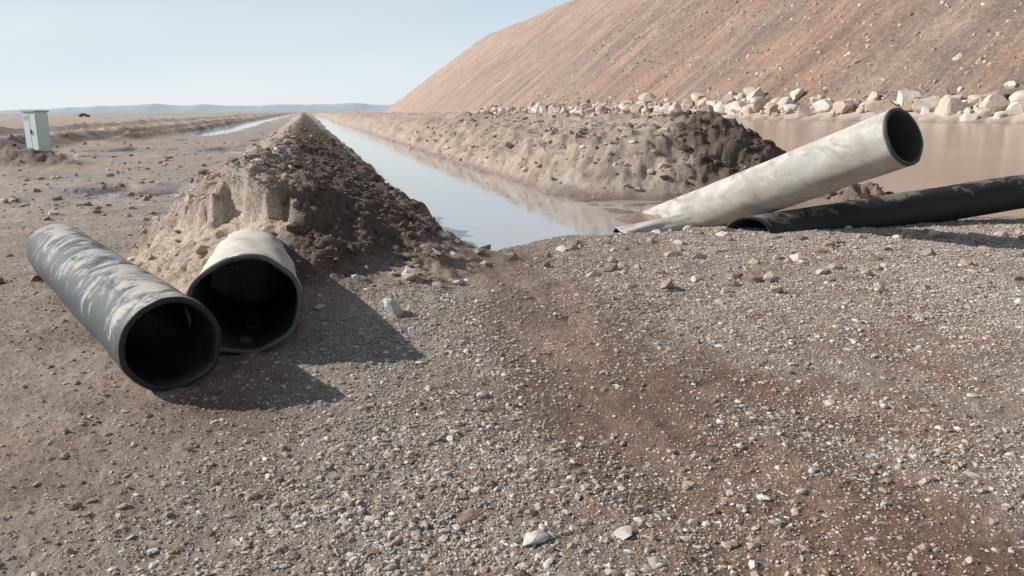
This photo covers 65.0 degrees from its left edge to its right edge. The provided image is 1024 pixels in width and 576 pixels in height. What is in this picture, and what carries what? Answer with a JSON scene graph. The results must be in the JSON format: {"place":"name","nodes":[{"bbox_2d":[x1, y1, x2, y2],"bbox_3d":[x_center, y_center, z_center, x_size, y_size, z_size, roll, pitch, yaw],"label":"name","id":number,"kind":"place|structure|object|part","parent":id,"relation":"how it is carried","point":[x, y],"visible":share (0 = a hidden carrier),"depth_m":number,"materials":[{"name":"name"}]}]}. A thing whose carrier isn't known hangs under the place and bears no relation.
{"place":"outdoors","nodes":[
{"label":"outdoors","id":0,"kind":"place"},
{"bbox_2d":[0,103,393,113],"bbox_3d":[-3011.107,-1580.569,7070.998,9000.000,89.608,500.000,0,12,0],"label":"mountain range","id":1,"kind":"structure","parent":0,"point":[164,108],"depth_m":6916.54,"materials":[{"name":"grey"}]},
{"bbox_2d":[0,0,572,110],"label":"sky","id":2,"kind":"structure","parent":0,"point":[54,53],"materials":[{"name":"blue"}]},
{"bbox_2d":[0,108,1023,575],"bbox_3d":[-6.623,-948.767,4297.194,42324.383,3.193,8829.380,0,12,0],"label":"ground","id":3,"kind":"structure","parent":0,"point":[202,220],"depth_m":5.08,"materials":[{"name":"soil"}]},
{"bbox_2d":[20,110,54,153],"bbox_3d":[-18.242,-5.890,30.930,0.850,1.835,0.650,6,14,25],"label":"utility cabinet","id":4,"kind":"object","parent":3,"relation":"on","point":[36,128],"visible":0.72,"depth_m":30.68,"materials":[{"name":"metal"}]},
{"bbox_3d":[-18.522,-5.974,30.754,0.340,1.360,0.025,6,14,25],"label":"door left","id":5,"kind":"part","parent":4,"relation":"part of","materials":[{"name":"paint"}]},
{"bbox_3d":[-18.188,-5.942,30.597,0.340,1.360,0.025,6,14,25],"label":"door right","id":6,"kind":"part","parent":4,"relation":"part of","materials":[{"name":"paint"}]},
{"bbox_2d":[77,113,90,116],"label":"car","id":7,"kind":"object","parent":3,"relation":"on","point":[82,114],"visible":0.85,"depth_m":311.72,"materials":[{"name":"red paint"}]},
{"bbox_2d":[27,223,220,390],"bbox_3d":[-3.284,-0.024,6.405,0.584,0.615,4.443,-9,15,-35],"label":"plastic pipe","id":8,"kind":"object","parent":3,"relation":"on","point":[130,317],"visible":1,"depth_m":5.26,"materials":[{"name":"grey plastic"}]},
{"bbox_2d":[184,229,301,353],"bbox_3d":[-2.196,-0.075,6.734,0.767,0.880,2.984,-4,13,-17],"label":"plastic pipe","id":9,"kind":"object","parent":3,"relation":"on","point":[279,315],"visible":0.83,"depth_m":6.05,"materials":[{"name":"grey plastic"}]},
{"bbox_2d":[6,110,783,278],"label":"damp clods","id":10,"kind":"object","parent":3,"relation":"on","point":[296,227],"visible":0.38,"depth_m":10.16,"materials":[{"name":"brown soil"}]},
{"bbox_2d":[0,110,1023,575],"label":"dirt clods","id":11,"kind":"object","parent":3,"relation":"on","point":[410,274],"visible":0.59,"depth_m":5.85,"materials":[{"name":"brown soil"}]},
{"bbox_2d":[152,167,1022,526],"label":"stones","id":12,"kind":"object","parent":3,"relation":"on","point":[466,517],"visible":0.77,"depth_m":4.14,"materials":[{"name":"grey stone"}]},
{"bbox_2d":[315,248,878,568],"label":"loose rocks","id":13,"kind":"object","parent":3,"relation":"on","point":[393,308],"visible":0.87,"depth_m":3.12,"materials":[{"name":"stone"}]},
{"bbox_2d":[613,213,698,232],"bbox_3d":[2.367,-0.875,11.893,1.804,0.603,0.516,-5,13,-20],"label":"plastic pipe","id":14,"kind":"object","parent":3,"relation":"on","point":[679,222],"visible":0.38,"depth_m":11.65,"materials":[{"name":"grey plastic"}]},
{"bbox_2d":[475,81,1023,121],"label":"boulders","id":15,"kind":"object","parent":3,"relation":"on","point":[943,102],"visible":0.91,"depth_m":127.61,"materials":[{"name":"beige stone"}]},
{"bbox_2d":[643,108,922,227],"bbox_3d":[3.247,-1.286,11.323,0.702,2.421,4.917,-8,15,-32],"label":"plastic pipe","id":16,"kind":"object","parent":3,"relation":"on","point":[885,142],"visible":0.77,"depth_m":10.02,"materials":[{"name":"grey plastic"}]},
{"bbox_2d":[672,112,894,201],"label":"soil lumps","id":17,"kind":"object","parent":3,"relation":"on","point":[687,148],"visible":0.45,"depth_m":17.07,"materials":[{"name":"brown soil"}]},
{"bbox_2d":[725,174,1023,233],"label":"plastic pipe","id":18,"kind":"object","parent":3,"relation":"on","point":[969,199],"visible":0.77,"depth_m":11.02,"materials":[{"name":"black plastic"}]},
{"bbox_2d":[92,113,1023,250],"bbox_3d":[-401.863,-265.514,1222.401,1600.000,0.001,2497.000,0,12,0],"label":"water","id":19,"kind":"structure","parent":0,"point":[474,207],"depth_m":21.03,"materials":[{"name":"grey liquid"}]},
{"bbox_2d":[386,0,1023,111],"bbox_3d":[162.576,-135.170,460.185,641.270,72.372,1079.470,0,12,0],"label":"hill","id":20,"kind":"structure","parent":0,"point":[517,65],"depth_m":185.10,"materials":[{"name":"brown soil"}]},
{"bbox_2d":[522,0,1023,108],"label":"slope stones","id":21,"kind":"object","parent":20,"relation":"on","point":[957,57],"visible":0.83,"depth_m":162.13,"materials":[{"name":"brown stone"}]}
]}

